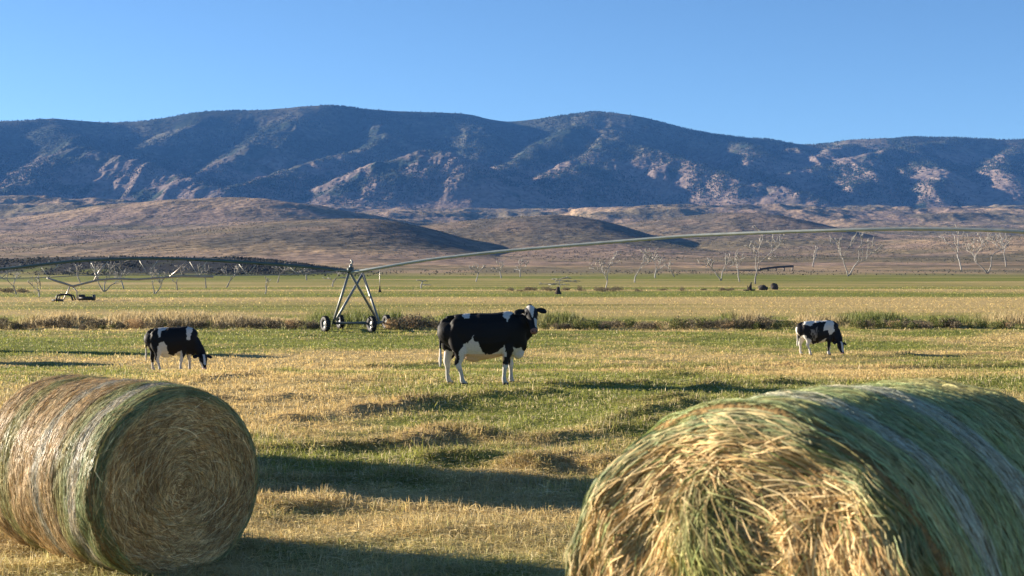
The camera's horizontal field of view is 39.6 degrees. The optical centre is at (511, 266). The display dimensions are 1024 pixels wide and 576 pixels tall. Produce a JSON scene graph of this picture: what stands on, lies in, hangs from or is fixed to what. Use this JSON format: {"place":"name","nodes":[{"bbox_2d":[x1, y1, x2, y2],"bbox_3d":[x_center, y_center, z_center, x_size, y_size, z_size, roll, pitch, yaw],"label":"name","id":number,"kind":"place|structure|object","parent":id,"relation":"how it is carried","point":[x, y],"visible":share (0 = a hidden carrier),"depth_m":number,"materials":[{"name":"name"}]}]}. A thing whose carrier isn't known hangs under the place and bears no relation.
{"place":"outdoors","nodes":[
{"label":"outdoors","id":0,"kind":"place"},
{"bbox_2d":[0,448,616,575],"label":"cut grass","id":1,"kind":"structure","parent":0,"point":[419,516],"depth_m":12.80,"materials":[{"name":"plant"}]},
{"bbox_2d":[0,257,1023,575],"bbox_3d":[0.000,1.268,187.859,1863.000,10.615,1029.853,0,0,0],"label":"ground","id":2,"kind":"structure","parent":0,"point":[858,281],"depth_m":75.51,"materials":[{"name":"plant"}]},
{"bbox_2d":[0,316,12,328],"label":"bush","id":3,"kind":"object","parent":2,"relation":"on","point":[4,323],"visible":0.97,"depth_m":83.06,"materials":[{"name":"brown plant"}]},
{"bbox_2d":[0,270,20,294],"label":"dead tree","id":4,"kind":"object","parent":2,"relation":"on","point":[14,279],"visible":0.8,"depth_m":185.92,"materials":[{"name":"wood"}]},
{"bbox_2d":[11,322,28,329],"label":"bush","id":5,"kind":"object","parent":2,"relation":"on","point":[21,324],"visible":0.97,"depth_m":82.76,"materials":[{"name":"brown plant"}]},
{"bbox_2d":[23,322,36,328],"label":"bush","id":6,"kind":"object","parent":2,"relation":"on","point":[31,325],"visible":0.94,"depth_m":84.00,"materials":[{"name":"brown plant"}]},
{"bbox_2d":[28,274,40,295],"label":"dead tree","id":7,"kind":"object","parent":2,"relation":"on","point":[37,284],"visible":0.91,"depth_m":169.68,"materials":[{"name":"wood"}]},
{"bbox_2d":[34,319,53,327],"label":"bush","id":8,"kind":"object","parent":2,"relation":"on","point":[45,323],"visible":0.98,"depth_m":84.72,"materials":[{"name":"brown plant"}]},
{"bbox_2d":[48,315,67,326],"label":"bush","id":9,"kind":"object","parent":2,"relation":"on","point":[56,321],"visible":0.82,"depth_m":84.98,"materials":[{"name":"brown plant"}]},
{"bbox_2d":[52,294,75,300],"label":"cattle feeder","id":10,"kind":"object","parent":2,"relation":"on","point":[59,299],"visible":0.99,"depth_m":146.99,"materials":[{"name":"metal"}]},
{"bbox_2d":[58,319,74,327],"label":"bush","id":11,"kind":"object","parent":2,"relation":"on","point":[67,325],"visible":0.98,"depth_m":84.14,"materials":[{"name":"brown plant"}]},
{"bbox_2d":[65,264,82,282],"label":"dead tree","id":12,"kind":"object","parent":2,"relation":"on","point":[74,272],"visible":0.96,"depth_m":311.94,"materials":[{"name":"wood"}]},
{"bbox_2d":[78,295,95,300],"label":"feed trough","id":13,"kind":"object","parent":2,"relation":"on","point":[84,297],"visible":1,"depth_m":148.94,"materials":[{"name":"metal"}]},
{"bbox_2d":[85,318,111,328],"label":"bush","id":14,"kind":"object","parent":2,"relation":"on","point":[102,321],"visible":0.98,"depth_m":83.80,"materials":[{"name":"brown plant"}]},
{"bbox_2d":[91,261,129,291],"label":"dead tree","id":15,"kind":"object","parent":2,"relation":"on","point":[104,290],"visible":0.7,"depth_m":210.13,"materials":[{"name":"wood"}]},
{"bbox_2d":[107,260,128,288],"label":"dead tree","id":16,"kind":"object","parent":2,"relation":"on","point":[117,271],"visible":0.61,"depth_m":234.56,"materials":[{"name":"wood"}]},
{"bbox_2d":[113,320,129,328],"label":"bush","id":17,"kind":"object","parent":2,"relation":"on","point":[121,324],"visible":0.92,"depth_m":83.56,"materials":[{"name":"brown plant"}]},
{"bbox_2d":[0,373,258,575],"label":"round hay bale","id":18,"kind":"object","parent":2,"relation":"on","point":[128,476],"visible":0.99,"depth_m":10.83},
{"bbox_2d":[46,261,213,299],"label":"wheel line","id":19,"kind":"object","parent":2,"relation":"on","point":[98,279],"visible":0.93,"depth_m":153.92,"materials":[{"name":"metal"}]},
{"bbox_2d":[123,317,142,327],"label":"bush","id":20,"kind":"object","parent":2,"relation":"on","point":[138,319],"visible":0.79,"depth_m":84.53,"materials":[{"name":"brown plant"}]},
{"bbox_2d":[130,320,149,328],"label":"bush","id":21,"kind":"object","parent":2,"relation":"on","point":[137,324],"visible":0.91,"depth_m":83.91,"materials":[{"name":"brown plant"}]},
{"bbox_2d":[145,317,167,328],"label":"bush","id":22,"kind":"object","parent":2,"relation":"on","point":[160,324],"visible":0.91,"depth_m":83.04,"materials":[{"name":"brown plant"}]},
{"bbox_2d":[148,267,164,293],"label":"dead tree","id":23,"kind":"object","parent":2,"relation":"on","point":[152,275],"visible":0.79,"depth_m":193.38,"materials":[{"name":"wood"}]},
{"bbox_2d":[164,264,189,289],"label":"dead tree","id":24,"kind":"object","parent":2,"relation":"on","point":[181,274],"visible":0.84,"depth_m":223.75,"materials":[{"name":"wood"}]},
{"bbox_2d":[144,326,211,369],"bbox_3d":[-10.570,2.613,44.991,2.119,1.458,0.670,0,0,2],"label":"cow","id":25,"kind":"object","parent":2,"relation":"on","point":[165,342],"visible":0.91,"depth_m":44.80},
{"bbox_2d":[171,319,186,326],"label":"bush","id":26,"kind":"object","parent":2,"relation":"on","point":[176,323],"visible":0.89,"depth_m":82.88,"materials":[{"name":"brown plant"}]},
{"bbox_2d":[184,319,199,327],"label":"bush","id":27,"kind":"object","parent":2,"relation":"on","point":[189,323],"visible":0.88,"depth_m":83.60,"materials":[{"name":"brown plant"}]},
{"bbox_2d":[189,263,212,287],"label":"dead tree","id":28,"kind":"object","parent":2,"relation":"on","point":[201,272],"visible":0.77,"depth_m":240.57,"materials":[{"name":"wood"}]},
{"bbox_2d":[193,321,209,327],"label":"bush","id":29,"kind":"object","parent":2,"relation":"on","point":[203,324],"visible":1,"depth_m":83.71,"materials":[{"name":"brown plant"}]},
{"bbox_2d":[211,321,228,328],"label":"bush","id":30,"kind":"object","parent":2,"relation":"on","point":[219,324],"visible":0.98,"depth_m":82.66,"materials":[{"name":"brown plant"}]},
{"bbox_2d":[221,265,242,286],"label":"dead tree","id":31,"kind":"object","parent":2,"relation":"on","point":[236,266],"visible":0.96,"depth_m":253.89,"materials":[{"name":"wood"}]},
{"bbox_2d":[233,317,252,327],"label":"bush","id":32,"kind":"object","parent":2,"relation":"on","point":[240,325],"visible":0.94,"depth_m":83.58,"materials":[{"name":"brown plant"}]},
{"bbox_2d":[247,318,265,328],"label":"bush","id":33,"kind":"object","parent":2,"relation":"on","point":[255,323],"visible":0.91,"depth_m":83.66,"materials":[{"name":"brown plant"}]},
{"bbox_2d":[258,319,272,327],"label":"bush","id":34,"kind":"object","parent":2,"relation":"on","point":[264,324],"visible":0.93,"depth_m":83.31,"materials":[{"name":"brown plant"}]},
{"bbox_2d":[267,320,283,328],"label":"bush","id":35,"kind":"object","parent":2,"relation":"on","point":[274,325],"visible":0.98,"depth_m":82.85,"materials":[{"name":"brown plant"}]},
{"bbox_2d":[272,260,292,282],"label":"dead tree","id":36,"kind":"object","parent":2,"relation":"on","point":[288,268],"visible":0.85,"depth_m":311.62,"materials":[{"name":"wood"}]},
{"bbox_2d":[284,318,297,328],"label":"bush","id":37,"kind":"object","parent":2,"relation":"on","point":[287,325],"visible":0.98,"depth_m":83.02,"materials":[{"name":"beige plant"}]},
{"bbox_2d":[288,320,305,328],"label":"bush","id":38,"kind":"object","parent":2,"relation":"on","point":[299,324],"visible":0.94,"depth_m":83.78,"materials":[{"name":"brown plant"}]},
{"bbox_2d":[303,319,317,328],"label":"bush","id":39,"kind":"object","parent":2,"relation":"on","point":[313,325],"visible":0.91,"depth_m":83.16,"materials":[{"name":"brown plant"}]},
{"bbox_2d":[306,321,319,328],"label":"bush","id":40,"kind":"object","parent":2,"relation":"on","point":[309,323],"visible":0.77,"depth_m":83.05,"materials":[{"name":"brown plant"}]},
{"bbox_2d":[383,319,397,329],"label":"bush","id":41,"kind":"object","parent":2,"relation":"on","point":[389,323],"visible":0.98,"depth_m":82.29,"materials":[{"name":"beige plant"}]},
{"bbox_2d":[395,313,423,329],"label":"bush","id":42,"kind":"object","parent":2,"relation":"on","point":[404,321],"visible":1,"depth_m":82.38,"materials":[{"name":"brown plant"}]},
{"bbox_2d":[405,314,434,327],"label":"bush","id":43,"kind":"object","parent":2,"relation":"on","point":[425,318],"visible":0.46,"depth_m":84.62,"materials":[{"name":"brown plant"}]},
{"bbox_2d":[424,320,439,327],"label":"bush","id":44,"kind":"object","parent":2,"relation":"on","point":[433,326],"visible":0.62,"depth_m":84.33,"materials":[{"name":"brown plant"}]},
{"bbox_2d":[469,263,485,281],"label":"dead tree","id":45,"kind":"object","parent":2,"relation":"on","point":[477,269],"visible":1,"depth_m":327.65,"materials":[{"name":"wood"}]},
{"bbox_2d":[437,304,546,384],"bbox_3d":[-0.390,1.538,27.986,2.146,1.603,0.690,0,0,3],"label":"cow","id":46,"kind":"object","parent":2,"relation":"on","point":[477,337],"visible":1,"depth_m":27.80},
{"bbox_2d":[491,260,504,277],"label":"dead tree","id":47,"kind":"object","parent":2,"relation":"on","point":[502,265],"visible":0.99,"depth_m":380.88,"materials":[{"name":"wood"}]},
{"bbox_2d":[0,255,1021,276],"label":"hill foot scrub","id":48,"kind":"object","parent":2,"relation":"on","point":[219,273],"visible":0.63,"depth_m":440.86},
{"bbox_2d":[0,319,1023,372],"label":"meadow grass","id":49,"kind":"structure","parent":2,"relation":"on","point":[500,360],"depth_m":61.26,"materials":[{"name":"plant"}]},
{"bbox_2d":[0,286,1023,321],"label":"pasture grass","id":50,"kind":"structure","parent":2,"relation":"on","point":[430,305],"depth_m":153.97,"materials":[{"name":"plant"}]},
{"bbox_2d":[0,308,1023,328],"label":"bank grass","id":51,"kind":"structure","parent":2,"relation":"on","point":[355,316],"depth_m":87.54,"materials":[{"name":"plant"}]},
{"bbox_2d":[0,227,1023,331],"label":"irrigation pivot","id":52,"kind":"object","parent":2,"relation":"on","point":[371,322],"visible":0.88,"depth_m":79.92,"materials":[{"name":"metal"}]},
{"bbox_2d":[537,322,549,328],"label":"bush","id":53,"kind":"object","parent":2,"relation":"on","point":[544,325],"visible":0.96,"depth_m":82.78,"materials":[{"name":"green plant"}]},
{"bbox_2d":[539,277,575,286],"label":"dead tree","id":54,"kind":"object","parent":2,"relation":"on","point":[559,284],"visible":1,"depth_m":197.14,"materials":[{"name":"wood"}]},
{"bbox_2d":[552,322,567,328],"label":"bush","id":55,"kind":"object","parent":2,"relation":"on","point":[557,326],"visible":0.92,"depth_m":82.47,"materials":[{"name":"brown plant"}]},
{"bbox_2d":[561,319,587,328],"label":"bush","id":56,"kind":"object","parent":2,"relation":"on","point":[578,324],"visible":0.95,"depth_m":82.32,"materials":[{"name":"green plant"}]},
{"bbox_2d":[172,358,1023,507],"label":"raked hay","id":57,"kind":"object","parent":2,"relation":"on","point":[586,379],"visible":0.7,"depth_m":23.34,"materials":[{"name":"yellow plant"}]},
{"bbox_2d":[586,320,610,329],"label":"bush","id":58,"kind":"object","parent":2,"relation":"on","point":[594,326],"visible":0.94,"depth_m":82.62,"materials":[{"name":"green plant"}]},
{"bbox_2d":[589,253,621,287],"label":"dead tree","id":59,"kind":"object","parent":2,"relation":"on","point":[615,255],"visible":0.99,"depth_m":224.56,"materials":[{"name":"wood"}]},
{"bbox_2d":[603,321,613,328],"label":"bush","id":60,"kind":"object","parent":2,"relation":"on","point":[607,323],"visible":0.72,"depth_m":83.14,"materials":[{"name":"brown plant"}]},
{"bbox_2d":[611,318,627,327],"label":"bush","id":61,"kind":"object","parent":2,"relation":"on","point":[616,324],"visible":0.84,"depth_m":84.28,"materials":[{"name":"green plant"}]},
{"bbox_2d":[623,318,635,327],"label":"bush","id":62,"kind":"object","parent":2,"relation":"on","point":[630,323],"visible":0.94,"depth_m":84.17,"materials":[{"name":"green plant"}]},
{"bbox_2d":[634,321,647,329],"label":"bush","id":63,"kind":"object","parent":2,"relation":"on","point":[637,326],"visible":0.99,"depth_m":82.44,"materials":[{"name":"green plant"}]},
{"bbox_2d":[634,248,660,282],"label":"dead tree","id":64,"kind":"object","parent":2,"relation":"on","point":[644,257],"visible":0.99,"depth_m":312.13,"materials":[{"name":"wood"}]},
{"bbox_2d":[642,321,655,328],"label":"bush","id":65,"kind":"object","parent":2,"relation":"on","point":[647,325],"visible":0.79,"depth_m":83.39,"materials":[{"name":"brown plant"}]},
{"bbox_2d":[649,255,665,277],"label":"dead tree","id":66,"kind":"object","parent":2,"relation":"on","point":[659,260],"visible":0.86,"depth_m":390.75,"materials":[{"name":"wood"}]},
{"bbox_2d":[655,317,689,328],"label":"bush","id":67,"kind":"object","parent":2,"relation":"on","point":[673,325],"visible":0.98,"depth_m":82.75,"materials":[{"name":"green plant"}]},
{"bbox_2d":[674,316,700,328],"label":"bush","id":68,"kind":"object","parent":2,"relation":"on","point":[690,324],"visible":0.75,"depth_m":83.54,"materials":[{"name":"green plant"}]},
{"bbox_2d":[689,317,714,327],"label":"bush","id":69,"kind":"object","parent":2,"relation":"on","point":[703,319],"visible":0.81,"depth_m":84.14,"materials":[{"name":"green plant"}]},
{"bbox_2d":[698,318,715,328],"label":"bush","id":70,"kind":"object","parent":2,"relation":"on","point":[707,323],"visible":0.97,"depth_m":83.66,"materials":[{"name":"brown plant"}]},
{"bbox_2d":[697,253,735,280],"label":"dead tree","id":71,"kind":"object","parent":2,"relation":"on","point":[726,259],"visible":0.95,"depth_m":344.27,"materials":[{"name":"wood"}]},
{"bbox_2d":[710,317,725,327],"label":"bush","id":72,"kind":"object","parent":2,"relation":"on","point":[718,322],"visible":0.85,"depth_m":84.16,"materials":[{"name":"green plant"}]},
{"bbox_2d":[721,322,733,328],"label":"bush","id":73,"kind":"object","parent":2,"relation":"on","point":[726,326],"visible":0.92,"depth_m":83.32,"materials":[{"name":"brown plant"}]},
{"bbox_2d":[722,316,744,328],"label":"bush","id":74,"kind":"object","parent":2,"relation":"on","point":[734,320],"visible":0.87,"depth_m":83.63,"materials":[{"name":"green plant"}]},
{"bbox_2d":[729,250,744,281],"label":"dead tree","id":75,"kind":"object","parent":2,"relation":"on","point":[742,258],"visible":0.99,"depth_m":328.18,"materials":[{"name":"wood"}]},
{"bbox_2d":[743,282,754,290],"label":"splintered stump","id":76,"kind":"object","parent":2,"relation":"on","point":[749,288],"visible":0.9,"depth_m":209.95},
{"bbox_2d":[737,316,761,328],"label":"bush","id":77,"kind":"object","parent":2,"relation":"on","point":[747,322],"visible":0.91,"depth_m":83.13,"materials":[{"name":"green plant"}]},
{"bbox_2d":[751,321,760,328],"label":"bush","id":78,"kind":"object","parent":2,"relation":"on","point":[757,325],"visible":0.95,"depth_m":82.72,"materials":[{"name":"green plant"}]},
{"bbox_2d":[725,265,793,270],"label":"pipe trailer","id":79,"kind":"object","parent":2,"relation":"on","point":[773,267],"visible":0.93,"depth_m":542.77,"materials":[{"name":"metal"}]},
{"bbox_2d":[758,285,767,289],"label":"rock","id":80,"kind":"object","parent":2,"relation":"on","point":[762,287],"visible":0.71,"depth_m":214.26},
{"bbox_2d":[754,316,775,328],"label":"bush","id":81,"kind":"object","parent":2,"relation":"on","point":[765,323],"visible":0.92,"depth_m":82.89,"materials":[{"name":"brown plant"}]},
{"bbox_2d":[744,225,787,283],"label":"dead tree","id":82,"kind":"object","parent":2,"relation":"on","point":[760,239],"visible":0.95,"depth_m":291.19,"materials":[{"name":"wood"}]},
{"bbox_2d":[770,283,777,289],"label":"rock","id":83,"kind":"object","parent":2,"relation":"on","point":[773,286],"visible":0.75,"depth_m":219.17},
{"bbox_2d":[770,321,784,328],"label":"bush","id":84,"kind":"object","parent":2,"relation":"on","point":[775,325],"visible":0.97,"depth_m":82.58,"materials":[{"name":"green plant"}]},
{"bbox_2d":[780,320,794,327],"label":"bush","id":85,"kind":"object","parent":2,"relation":"on","point":[786,323],"visible":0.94,"depth_m":84.49,"materials":[{"name":"green plant"}]},
{"bbox_2d":[565,377,1023,575],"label":"round hay bale","id":86,"kind":"object","parent":2,"relation":"on","point":[912,476],"visible":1,"depth_m":5.33},
{"bbox_2d":[796,320,846,354],"bbox_3d":[12.597,2.902,57.965,2.034,1.458,0.755,0,0,12],"label":"cow","id":87,"kind":"object","parent":2,"relation":"on","point":[816,332],"visible":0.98,"depth_m":57.78},
{"bbox_2d":[829,233,883,275],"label":"dead tree","id":88,"kind":"object","parent":2,"relation":"on","point":[839,247],"visible":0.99,"depth_m":420.69,"materials":[{"name":"wood"}]},
{"bbox_2d":[853,318,867,328],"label":"bush","id":89,"kind":"object","parent":2,"relation":"on","point":[861,326],"visible":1,"depth_m":83.46,"materials":[{"name":"green plant"}]},
{"bbox_2d":[856,319,875,328],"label":"bush","id":90,"kind":"object","parent":2,"relation":"on","point":[868,323],"visible":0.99,"depth_m":83.39,"materials":[{"name":"green plant"}]},
{"bbox_2d":[872,319,885,327],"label":"bush","id":91,"kind":"object","parent":2,"relation":"on","point":[878,324],"visible":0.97,"depth_m":84.12,"materials":[{"name":"green plant"}]},
{"bbox_2d":[890,321,911,328],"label":"bush","id":92,"kind":"object","parent":2,"relation":"on","point":[898,326],"visible":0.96,"depth_m":82.71,"materials":[{"name":"green plant"}]},
{"bbox_2d":[901,322,921,328],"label":"bush","id":93,"kind":"object","parent":2,"relation":"on","point":[913,325],"visible":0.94,"depth_m":82.77,"materials":[{"name":"green plant"}]},
{"bbox_2d":[901,318,924,327],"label":"bush","id":94,"kind":"object","parent":2,"relation":"on","point":[903,322],"visible":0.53,"depth_m":84.08,"materials":[{"name":"green plant"}]},
{"bbox_2d":[919,322,933,328],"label":"bush","id":95,"kind":"object","parent":2,"relation":"on","point":[927,325],"visible":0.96,"depth_m":82.56,"materials":[{"name":"brown plant"}]},
{"bbox_2d":[929,315,941,325],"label":"bush","id":96,"kind":"object","parent":2,"relation":"on","point":[932,319],"visible":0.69,"depth_m":84.88,"materials":[{"name":"green plant"}]},
{"bbox_2d":[933,316,953,326],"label":"bush","id":97,"kind":"object","parent":2,"relation":"on","point":[942,324],"visible":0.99,"depth_m":83.74,"materials":[{"name":"green plant"}]},
{"bbox_2d":[938,315,956,326],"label":"bush","id":98,"kind":"object","parent":2,"relation":"on","point":[944,319],"visible":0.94,"depth_m":83.68,"materials":[{"name":"green plant"}]},
{"bbox_2d":[939,225,963,269],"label":"dead tree","id":99,"kind":"object","parent":2,"relation":"on","point":[955,244],"visible":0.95,"depth_m":544.43,"materials":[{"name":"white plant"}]},
{"bbox_2d":[945,320,960,327],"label":"bush","id":100,"kind":"object","parent":2,"relation":"on","point":[953,324],"visible":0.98,"depth_m":83.13,"materials":[{"name":"brown plant"}]},
{"bbox_2d":[974,321,987,327],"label":"bush","id":101,"kind":"object","parent":2,"relation":"on","point":[983,324],"visible":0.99,"depth_m":83.19,"materials":[{"name":"green plant"}]},
{"bbox_2d":[962,232,1010,273],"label":"dead tree","id":102,"kind":"object","parent":2,"relation":"on","point":[981,245],"visible":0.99,"depth_m":475.46,"materials":[{"name":"wood"}]},
{"bbox_2d":[986,235,1011,266],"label":"dead tree","id":103,"kind":"object","parent":2,"relation":"on","point":[1003,248],"visible":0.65,"depth_m":690.73,"materials":[{"name":"wood"}]},
{"bbox_2d":[992,317,1008,328],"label":"bush","id":104,"kind":"object","parent":2,"relation":"on","point":[998,323],"visible":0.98,"depth_m":83.13,"materials":[{"name":"green plant"}]},
{"bbox_2d":[1000,321,1015,328],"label":"bush","id":105,"kind":"object","parent":2,"relation":"on","point":[1007,325],"visible":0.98,"depth_m":82.95,"materials":[{"name":"green plant"}]},
{"bbox_2d":[0,106,1023,208],"bbox_3d":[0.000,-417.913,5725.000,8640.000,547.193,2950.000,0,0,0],"label":"mountains","id":106,"kind":"structure","parent":0,"point":[486,195],"depth_m":5131.12,"materials":[{"name":"stone"}]},
{"bbox_2d":[0,104,1023,208],"bbox_3d":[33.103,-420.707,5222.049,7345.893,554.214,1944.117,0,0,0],"label":"mountain conifers","id":107,"kind":"object","parent":106,"relation":"on","point":[544,179],"visible":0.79,"depth_m":5194.52,"materials":[{"name":"plant"}]},
{"bbox_2d":[0,195,1023,269],"bbox_3d":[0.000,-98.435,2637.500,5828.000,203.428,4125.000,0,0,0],"label":"hills","id":108,"kind":"structure","parent":0,"point":[333,243],"depth_m":1550.72,"materials":[{"name":"soil"}]},
{"bbox_2d":[0,195,1023,263],"bbox_3d":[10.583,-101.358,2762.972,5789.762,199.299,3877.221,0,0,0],"label":"hill scrub","id":109,"kind":"object","parent":108,"relation":"on","point":[1018,237],"visible":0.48,"depth_m":1569.59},
{"bbox_2d":[0,0,1023,143],"label":"sky","id":110,"kind":"structure","parent":0,"point":[795,71],"materials":[{"name":"blue"}]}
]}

